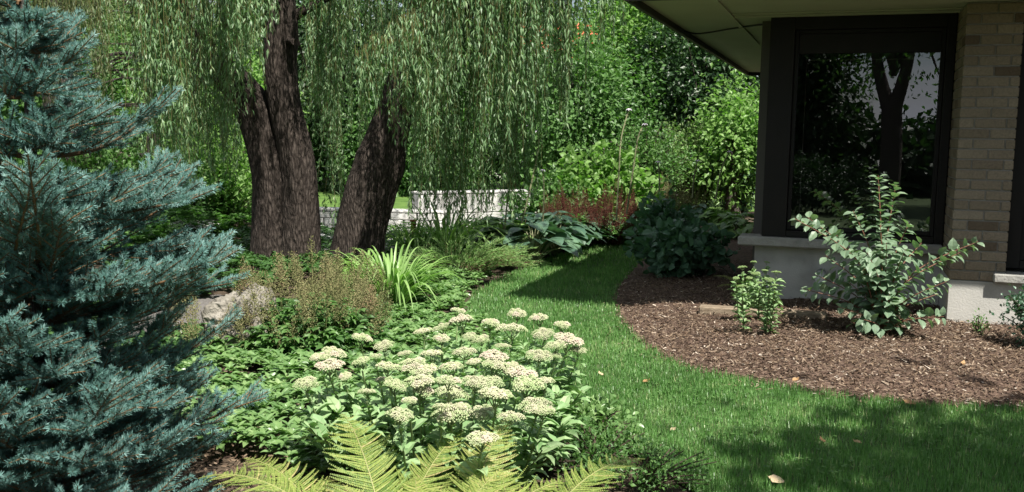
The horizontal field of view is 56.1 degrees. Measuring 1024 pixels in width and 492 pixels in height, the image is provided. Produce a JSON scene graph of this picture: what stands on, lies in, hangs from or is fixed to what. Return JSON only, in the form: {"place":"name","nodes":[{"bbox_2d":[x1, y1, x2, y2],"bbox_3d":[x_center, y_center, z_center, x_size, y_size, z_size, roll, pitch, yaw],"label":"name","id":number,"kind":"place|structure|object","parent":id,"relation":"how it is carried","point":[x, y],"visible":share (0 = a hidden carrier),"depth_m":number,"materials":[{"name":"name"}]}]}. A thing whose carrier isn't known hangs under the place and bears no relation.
{"place":"outdoors","nodes":[
{"label":"outdoors","id":0,"kind":"place"},
{"bbox_2d":[60,294,223,359],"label":"garden path","id":1,"kind":"structure","parent":0,"point":[204,301],"depth_m":8.32,"materials":[{"name":"grey stone"}]},
{"bbox_2d":[321,233,405,249],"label":"pale path","id":2,"kind":"structure","parent":0,"point":[330,245],"depth_m":13.14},
{"bbox_2d":[320,207,445,230],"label":"stone wall","id":3,"kind":"structure","parent":2,"relation":"on","point":[325,218],"depth_m":14.61,"materials":[{"name":"grey stone"}]},
{"bbox_2d":[411,189,535,228],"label":"stone wall","id":4,"kind":"structure","parent":2,"relation":"on","point":[476,201],"depth_m":15.15,"materials":[{"name":"grey stone"}]},
{"bbox_2d":[0,152,760,491],"bbox_3d":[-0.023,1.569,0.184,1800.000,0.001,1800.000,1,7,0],"label":"ground","id":5,"kind":"structure","parent":0,"point":[254,368],"depth_m":4.62,"materials":[{"name":"soil"}]},
{"bbox_2d":[24,126,153,184],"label":"shrub","id":6,"kind":"object","parent":5,"relation":"on","point":[84,162],"visible":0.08,"depth_m":12.91,"materials":[{"name":"green plant"}]},
{"bbox_2d":[0,0,214,176],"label":"willow tree","id":7,"kind":"object","parent":5,"relation":"on","point":[71,6],"visible":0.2,"depth_m":12.07,"materials":[{"name":"green plant"}]},
{"bbox_2d":[11,268,215,470],"bbox_3d":[-3.114,0.661,6.250,2.220,0.234,6.211,-1,7,-16],"label":"shaded groundcover","id":8,"kind":"object","parent":5,"relation":"on","point":[166,340],"visible":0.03,"depth_m":6.32,"materials":[{"name":"green plant"}]},
{"bbox_2d":[4,189,251,257],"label":"undergrowth","id":9,"kind":"object","parent":5,"relation":"on","point":[192,213],"visible":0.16,"depth_m":12.69,"materials":[{"name":"green plant"}]},
{"bbox_2d":[0,0,270,491],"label":"blue spruce","id":10,"kind":"object","parent":5,"relation":"on","point":[53,225],"visible":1,"depth_m":3.50,"materials":[{"name":"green plant"}]},
{"bbox_2d":[31,0,256,163],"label":"willow tree","id":11,"kind":"object","parent":5,"relation":"on","point":[113,69],"visible":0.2,"depth_m":14.19,"materials":[{"name":"green plant"}]},
{"bbox_2d":[126,141,238,238],"bbox_3d":[-4.796,-0.772,13.641,1.695,1.457,1.441,-3,8,-32],"label":"shrub","id":12,"kind":"object","parent":5,"relation":"on","point":[205,200],"visible":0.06,"depth_m":13.54,"materials":[{"name":"green plant"}]},
{"bbox_2d":[136,120,251,234],"bbox_3d":[-4.388,-0.986,14.179,2.516,1.788,1.847,1,7,0],"label":"shrub","id":13,"kind":"object","parent":5,"relation":"on","point":[238,192],"visible":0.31,"depth_m":13.94,"materials":[{"name":"green plant"}]},
{"bbox_2d":[162,293,230,357],"bbox_3d":[-2.158,0.500,6.437,0.483,0.510,0.415,6,9,39],"label":"astilbe","id":14,"kind":"object","parent":5,"relation":"on","point":[188,333],"visible":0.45,"depth_m":6.40,"materials":[{"name":"green plant"}]},
{"bbox_2d":[200,281,281,363],"bbox_3d":[-1.867,0.571,6.634,0.554,0.654,0.498,1,7,0],"label":"rock","id":15,"kind":"object","parent":5,"relation":"on","point":[212,309],"visible":0.36,"depth_m":6.49,"materials":[{"name":"stone"}]},
{"bbox_2d":[94,0,399,271],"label":"willow tree","id":16,"kind":"object","parent":5,"relation":"on","point":[272,124],"visible":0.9,"depth_m":10.62,"materials":[{"name":"green plant"}]},
{"bbox_2d":[198,455,353,491],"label":"fern","id":17,"kind":"object","parent":5,"relation":"on","point":[283,488],"visible":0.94,"depth_m":3.62,"materials":[{"name":"green plant"}]},
{"bbox_2d":[54,366,544,491],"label":"bark litter","id":18,"kind":"object","parent":5,"relation":"on","point":[212,470],"visible":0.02,"depth_m":4.41,"materials":[{"name":"brown wood"}]},
{"bbox_2d":[222,236,393,358],"bbox_3d":[-1.404,0.337,6.683,1.203,0.800,1.116,1,7,0],"label":"astilbe","id":19,"kind":"object","parent":5,"relation":"on","point":[308,318],"visible":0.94,"depth_m":6.46,"materials":[{"name":"green plant"}]},
{"bbox_2d":[303,250,389,312],"bbox_3d":[-1.319,0.337,7.610,0.704,0.588,0.699,5,8,32],"label":"astilbe","id":20,"kind":"object","parent":5,"relation":"on","point":[363,278],"visible":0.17,"depth_m":7.61,"materials":[{"name":"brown plant"}]},
{"bbox_2d":[99,217,619,288],"bbox_3d":[-1.057,-0.102,12.737,8.714,0.290,5.580,-3,8,-32],"label":"dark groundcover","id":21,"kind":"object","parent":5,"relation":"on","point":[265,263],"visible":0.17,"depth_m":10.66,"materials":[{"name":"green plant"}]},
{"bbox_2d":[167,217,218,231],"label":"white flowers","id":22,"kind":"object","parent":21,"relation":"on","point":[209,223],"visible":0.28,"depth_m":12.90,"materials":[{"name":"green plant"}]},
{"bbox_2d":[142,263,604,486],"bbox_3d":[-0.812,0.593,7.235,2.578,0.210,6.689,1,7,0],"label":"bright groundcover","id":23,"kind":"object","parent":5,"relation":"on","point":[280,384],"visible":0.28,"depth_m":5.72,"materials":[{"name":"green plant"}]},
{"bbox_2d":[336,249,414,279],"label":"daylily","id":24,"kind":"object","parent":5,"relation":"on","point":[368,253],"visible":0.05,"depth_m":9.06,"materials":[{"name":"green plant"}]},
{"bbox_2d":[7,0,759,167],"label":"woods","id":25,"kind":"object","parent":5,"relation":"on","point":[340,32],"depth_m":41.22,"materials":[{"name":"green plant"}]},
{"bbox_2d":[310,413,464,491],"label":"fern","id":26,"kind":"object","parent":5,"relation":"on","point":[428,473],"visible":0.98,"depth_m":3.54,"materials":[{"name":"green plant"}]},
{"bbox_2d":[319,238,471,312],"bbox_3d":[-1.139,0.260,8.151,1.459,0.605,1.441,6,8,37],"label":"daylily","id":27,"kind":"object","parent":5,"relation":"on","point":[406,284],"visible":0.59,"depth_m":8.16,"materials":[{"name":"green plant"}]},
{"bbox_2d":[410,219,415,234],"bbox_3d":[-1.276,-0.103,12.436,0.085,0.475,0.085,1,7,0],"label":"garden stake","id":28,"kind":"object","parent":5,"relation":"on","point":[411,220],"visible":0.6,"depth_m":12.39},
{"bbox_2d":[343,467,503,491],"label":"fern","id":29,"kind":"object","parent":5,"relation":"on","point":[472,489],"visible":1,"depth_m":3.38,"materials":[{"name":"green plant"}]},
{"bbox_2d":[385,217,466,260],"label":"daylily","id":30,"kind":"object","parent":5,"relation":"on","point":[415,240],"visible":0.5,"depth_m":11.18,"materials":[{"name":"green plant"}]},
{"bbox_2d":[292,307,591,491],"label":"sedum clump","id":31,"kind":"object","parent":5,"relation":"on","point":[547,407],"visible":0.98,"depth_m":4.15,"materials":[{"name":"green plant"}]},
{"bbox_2d":[385,200,509,251],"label":"daylily","id":32,"kind":"object","parent":5,"relation":"on","point":[452,235],"visible":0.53,"depth_m":11.08,"materials":[{"name":"plant"}]},
{"bbox_2d":[395,229,551,277],"bbox_3d":[-0.417,0.074,10.017,1.674,0.537,1.129,1,7,0],"label":"juniper","id":33,"kind":"object","parent":5,"relation":"on","point":[483,260],"visible":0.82,"depth_m":9.93,"materials":[{"name":"green plant"}]},
{"bbox_2d":[378,419,572,491],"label":"fern","id":34,"kind":"object","parent":5,"relation":"on","point":[471,465],"visible":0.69,"depth_m":3.49,"materials":[{"name":"green plant"}]},
{"bbox_2d":[456,221,499,247],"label":"hosta","id":35,"kind":"object","parent":5,"relation":"on","point":[488,232],"visible":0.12,"depth_m":12.00,"materials":[{"name":"green plant"}]},
{"bbox_2d":[317,0,666,273],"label":"willow tree","id":36,"kind":"object","parent":5,"relation":"on","point":[370,191],"visible":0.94,"depth_m":10.32,"materials":[{"name":"green plant"}]},
{"bbox_2d":[464,217,550,254],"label":"hosta","id":37,"kind":"object","parent":5,"relation":"on","point":[514,223],"visible":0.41,"depth_m":11.57,"materials":[{"name":"green plant"}]},
{"bbox_2d":[504,133,519,229],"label":"flower stalk","id":38,"kind":"object","parent":37,"relation":"on","point":[506,206],"visible":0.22,"depth_m":11.42,"materials":[{"name":"green plant"}]},
{"bbox_2d":[495,212,538,235],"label":"hosta","id":39,"kind":"object","parent":5,"relation":"on","point":[528,218],"visible":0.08,"depth_m":12.49,"materials":[{"name":"green plant"}]},
{"bbox_2d":[418,453,639,491],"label":"fern","id":40,"kind":"object","parent":5,"relation":"on","point":[606,475],"visible":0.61,"depth_m":3.51,"materials":[{"name":"green plant"}]},
{"bbox_2d":[484,221,588,260],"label":"hosta","id":41,"kind":"object","parent":5,"relation":"on","point":[545,231],"visible":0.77,"depth_m":11.26,"materials":[{"name":"green plant"}]},
{"bbox_2d":[521,131,540,223],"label":"flower stalk","id":42,"kind":"object","parent":41,"relation":"on","point":[530,185],"visible":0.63,"depth_m":11.49,"materials":[{"name":"green plant"}]},
{"bbox_2d":[540,169,544,220],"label":"flower stalk","id":43,"kind":"object","parent":41,"relation":"on","point":[543,194],"visible":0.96,"depth_m":11.60,"materials":[{"name":"green plant"}]},
{"bbox_2d":[524,215,572,237],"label":"hosta","id":44,"kind":"object","parent":5,"relation":"on","point":[541,218],"visible":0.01,"depth_m":12.96,"materials":[{"name":"green plant"}]},
{"bbox_2d":[494,161,605,218],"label":"shrub","id":45,"kind":"object","parent":5,"relation":"on","point":[535,202],"visible":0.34,"depth_m":13.91,"materials":[{"name":"green plant"}]},
{"bbox_2d":[527,210,606,254],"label":"hosta","id":46,"kind":"object","parent":5,"relation":"on","point":[581,235],"visible":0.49,"depth_m":12.12,"materials":[{"name":"green plant"}]},
{"bbox_2d":[537,180,610,245],"bbox_3d":[0.862,-0.445,13.211,1.048,0.900,0.922,1,7,0],"label":"astilbe","id":47,"kind":"object","parent":5,"relation":"on","point":[569,207],"visible":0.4,"depth_m":13.22,"materials":[{"name":"red plant"}]},
{"bbox_2d":[559,218,618,245],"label":"hosta","id":48,"kind":"object","parent":5,"relation":"on","point":[588,241],"visible":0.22,"depth_m":12.97,"materials":[{"name":"green plant"}]},
{"bbox_2d":[536,410,661,491],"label":"shrub","id":49,"kind":"object","parent":5,"relation":"on","point":[594,448],"visible":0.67,"depth_m":4.42,"materials":[{"name":"green plant"}]},
{"bbox_2d":[569,390,643,442],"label":"shrub","id":50,"kind":"object","parent":5,"relation":"on","point":[598,408],"visible":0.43,"depth_m":4.94,"materials":[{"name":"green plant"}]},
{"bbox_2d":[586,213,633,242],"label":"hosta","id":51,"kind":"object","parent":5,"relation":"on","point":[611,225],"visible":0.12,"depth_m":13.53,"materials":[{"name":"green plant"}]},
{"bbox_2d":[591,105,703,200],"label":"shrub","id":52,"kind":"object","parent":5,"relation":"on","point":[654,154],"visible":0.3,"depth_m":18.12,"materials":[{"name":"green plant"}]},
{"bbox_2d":[607,432,721,491],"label":"shrub","id":53,"kind":"object","parent":5,"relation":"on","point":[653,482],"visible":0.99,"depth_m":4.21,"materials":[{"name":"green plant"}]},
{"bbox_2d":[642,172,706,212],"bbox_3d":[2.604,-0.728,15.622,1.132,0.950,0.809,1,7,0],"label":"astilbe","id":54,"kind":"object","parent":5,"relation":"on","point":[679,205],"visible":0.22,"depth_m":15.53,"materials":[{"name":"red plant"}]},
{"bbox_2d":[647,108,740,210],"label":"shrub","id":55,"kind":"object","parent":5,"relation":"on","point":[702,192],"visible":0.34,"depth_m":19.05,"materials":[{"name":"green plant"}]},
{"bbox_2d":[675,203,719,226],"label":"hosta","id":56,"kind":"object","parent":5,"relation":"on","point":[702,211],"visible":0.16,"depth_m":15.51,"materials":[{"name":"green plant"}]},
{"bbox_2d":[673,59,759,215],"bbox_3d":[4.620,-2.194,18.825,2.985,3.561,2.307,1,7,0],"label":"tree","id":57,"kind":"object","parent":5,"relation":"on","point":[744,129],"visible":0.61,"depth_m":18.62,"materials":[{"name":"green plant"}]},
{"bbox_2d":[688,120,756,215],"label":"shrub","id":58,"kind":"object","parent":5,"relation":"on","point":[743,202],"visible":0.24,"depth_m":18.95,"materials":[{"name":"green plant"}]},
{"bbox_2d":[699,208,753,228],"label":"hosta","id":59,"kind":"object","parent":5,"relation":"on","point":[718,216],"visible":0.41,"depth_m":14.95,"materials":[{"name":"green plant"}]},
{"bbox_2d":[600,233,1023,414],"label":"mulch bed","id":60,"kind":"object","parent":5,"relation":"on","point":[743,256],"visible":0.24,"depth_m":6.79,"materials":[{"name":"brown wood"}]},
{"bbox_2d":[623,188,707,238],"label":"shrub","id":61,"kind":"object","parent":60,"relation":"on","point":[662,209],"visible":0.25,"depth_m":12.22,"materials":[{"name":"green plant"}]},
{"bbox_2d":[626,123,647,213],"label":"flower stalk","id":62,"kind":"object","parent":61,"relation":"attached to","point":[633,168],"visible":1,"depth_m":12.16,"materials":[{"name":"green plant"}]},
{"bbox_2d":[655,161,659,191],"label":"flower stalk","id":63,"kind":"object","parent":61,"relation":"on","point":[657,162],"visible":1,"depth_m":12.57,"materials":[{"name":"green plant"}]},
{"bbox_2d":[623,214,740,277],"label":"shrub","id":64,"kind":"object","parent":60,"relation":"on","point":[675,247],"visible":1,"depth_m":9.98,"materials":[{"name":"green plant"}]},
{"bbox_2d":[692,160,699,197],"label":"flower stalk","id":65,"kind":"object","parent":60,"relation":"on","point":[694,178],"visible":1,"depth_m":12.57,"materials":[{"name":"green plant"}]},
{"bbox_2d":[715,151,731,198],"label":"flower stalk","id":66,"kind":"object","parent":60,"relation":"on","point":[720,174],"visible":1,"depth_m":12.57,"materials":[{"name":"green plant"}]},
{"bbox_2d":[708,213,753,237],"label":"hosta","id":67,"kind":"object","parent":60,"relation":"on","point":[740,226],"visible":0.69,"depth_m":13.82,"materials":[{"name":"green plant"}]},
{"bbox_2d":[717,275,752,288],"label":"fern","id":68,"kind":"object","parent":60,"relation":"on","point":[729,278],"visible":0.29,"depth_m":8.97,"materials":[{"name":"green plant"}]},
{"bbox_2d":[730,261,784,333],"bbox_3d":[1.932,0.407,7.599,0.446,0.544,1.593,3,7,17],"label":"shrub","id":69,"kind":"object","parent":60,"relation":"on","point":[768,296],"visible":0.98,"depth_m":7.54,"materials":[{"name":"green plant"}]},
{"bbox_2d":[699,304,826,319],"bbox_3d":[2.043,0.562,7.851,1.014,0.100,0.110,3,7,15],"label":"timber edging","id":70,"kind":"object","parent":60,"relation":"on","point":[716,309],"visible":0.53,"depth_m":7.81,"materials":[{"name":"beige wood"}]},
{"bbox_2d":[789,174,984,337],"bbox_3d":[2.740,0.088,7.045,1.568,1.220,0.673,1,7,0],"label":"leafy shrub","id":71,"kind":"object","parent":60,"relation":"on","point":[882,297],"visible":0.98,"depth_m":7.04,"materials":[{"name":"green plant"}]},
{"bbox_2d":[967,308,989,334],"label":"weed","id":72,"kind":"object","parent":60,"relation":"on","point":[980,326],"visible":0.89,"depth_m":7.17,"materials":[{"name":"green plant"}]},
{"bbox_2d":[989,279,1023,346],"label":"shrub","id":73,"kind":"object","parent":60,"relation":"on","point":[1018,310],"visible":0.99,"depth_m":6.81,"materials":[{"name":"green plant"}]},
{"bbox_2d":[624,0,1023,324],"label":"house","id":74,"kind":"structure","parent":5,"relation":"on","point":[921,102],"depth_m":8.38,"materials":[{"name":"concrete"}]},
{"bbox_2d":[738,13,957,254],"bbox_3d":[2.889,-0.978,8.381,1.693,2.012,0.285,3,7,19],"label":"window frame","id":75,"kind":"structure","parent":74,"relation":"in","point":[790,37],"depth_m":8.31,"materials":[{"name":"black metal"}]},
{"bbox_2d":[992,22,1023,283],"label":"window","id":76,"kind":"structure","parent":74,"relation":"in","point":[1015,247],"depth_m":7.43,"materials":[{"name":"black glass"}]},
{"bbox_2d":[20,163,754,210],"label":"lawn","id":77,"kind":"structure","parent":0,"point":[400,202],"depth_m":22.33,"materials":[{"name":"green plant"}]},
{"bbox_2d":[0,5,145,181],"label":"tree","id":78,"kind":"object","parent":77,"relation":"on","point":[4,111],"visible":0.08,"depth_m":21.42,"materials":[{"name":"green plant"}]},
{"bbox_2d":[81,0,217,170],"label":"tree","id":79,"kind":"object","parent":77,"relation":"on","point":[128,33],"visible":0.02,"depth_m":23.97,"materials":[{"name":"green plant"}]},
{"bbox_2d":[96,19,316,180],"bbox_3d":[-7.167,-3.183,22.848,5.210,4.617,4.053,1,7,0],"label":"tree","id":80,"kind":"object","parent":77,"relation":"on","point":[255,67],"visible":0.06,"depth_m":21.94,"materials":[{"name":"green plant"}]},
{"bbox_2d":[213,0,357,164],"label":"tree","id":81,"kind":"object","parent":77,"relation":"on","point":[297,57],"depth_m":27.14,"materials":[{"name":"green plant"}]},
{"bbox_2d":[316,166,339,185],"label":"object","id":82,"kind":"structure","parent":77,"relation":"on","point":[328,177],"depth_m":27.21,"materials":[{"name":"green plant"}]},
{"bbox_2d":[244,0,469,191],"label":"tree","id":83,"kind":"object","parent":77,"relation":"on","point":[314,141],"visible":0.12,"depth_m":23.96,"materials":[{"name":"green plant"}]},
{"bbox_2d":[317,35,501,196],"bbox_3d":[-2.387,-2.830,23.976,4.725,5.339,3.601,1,7,0],"label":"tree","id":84,"kind":"object","parent":77,"relation":"on","point":[403,187],"visible":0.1,"depth_m":23.27,"materials":[{"name":"green plant"}]},
{"bbox_2d":[384,0,594,189],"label":"tree","id":85,"kind":"object","parent":77,"relation":"on","point":[498,178],"depth_m":25.86,"materials":[{"name":"green plant"}]},
{"bbox_2d":[472,78,589,189],"bbox_3d":[0.324,-2.801,25.449,3.982,4.445,3.384,1,7,0],"label":"tree","id":86,"kind":"object","parent":77,"relation":"on","point":[499,166],"visible":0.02,"depth_m":25.00,"materials":[{"name":"green plant"}]},
{"bbox_2d":[486,0,687,187],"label":"tree","id":87,"kind":"object","parent":77,"relation":"on","point":[585,131],"visible":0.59,"depth_m":19.74,"materials":[{"name":"green plant"}]},
{"bbox_2d":[541,0,701,149],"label":"tree","id":88,"kind":"object","parent":77,"relation":"on","point":[636,12],"visible":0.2,"depth_m":21.57,"materials":[{"name":"green plant"}]},
{"bbox_2d":[583,0,757,198],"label":"tree","id":89,"kind":"object","parent":77,"relation":"on","point":[669,80],"visible":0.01,"depth_m":23.44,"materials":[{"name":"green plant"}]},
{"bbox_2d":[602,15,759,203],"bbox_3d":[4.108,-3.355,21.250,4.341,5.153,3.645,3,7,21],"label":"tree","id":90,"kind":"object","parent":77,"relation":"on","point":[693,80],"visible":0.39,"depth_m":20.68,"materials":[{"name":"green plant"}]},
{"bbox_2d":[195,0,642,29],"label":"sky","id":91,"kind":"structure","parent":0,"point":[573,1],"materials":[{"name":"white"}]},
{"bbox_2d":[520,131,672,215],"bbox_3d":[1.291,-0.881,14.563,2.347,1.724,1.433,1,7,0],"label":"shrub","id":92,"kind":"object","parent":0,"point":[599,173],"visible":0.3,"depth_m":14.35,"materials":[{"name":"green plant"}]},
{"bbox_2d":[467,238,1023,491],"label":"lawn","id":93,"kind":"structure","parent":0,"point":[838,436],"depth_m":5.25,"materials":[{"name":"plant"}]},
{"bbox_2d":[577,177,639,244],"bbox_3d":[1.380,-0.500,13.402,0.982,0.979,0.915,1,7,0],"label":"astilbe","id":94,"kind":"object","parent":93,"relation":"on","point":[622,225],"visible":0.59,"depth_m":13.35,"materials":[{"name":"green plant"}]},
{"bbox_2d":[616,108,631,219],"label":"flower stalk","id":95,"kind":"object","parent":93,"relation":"on","point":[619,165],"visible":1,"depth_m":12.16,"materials":[{"name":"green plant"}]},
{"bbox_2d":[525,292,1021,487],"bbox_3d":[0.965,0.749,6.686,1.876,0.024,5.190,-3,7,-27],"label":"clover","id":96,"kind":"object","parent":93,"relation":"on","point":[843,465],"visible":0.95,"depth_m":4.95,"materials":[{"name":"green plant"}]},
{"bbox_2d":[767,474,783,482],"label":"fallen leaf","id":97,"kind":"object","parent":93,"relation":"on","point":[776,478],"visible":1,"depth_m":4.27,"materials":[{"name":"beige plant"}]},
{"bbox_2d":[902,398,915,403],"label":"fallen leaf","id":98,"kind":"object","parent":93,"relation":"on","point":[908,401],"visible":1,"depth_m":5.56,"materials":[{"name":"beige plant"}]}
]}

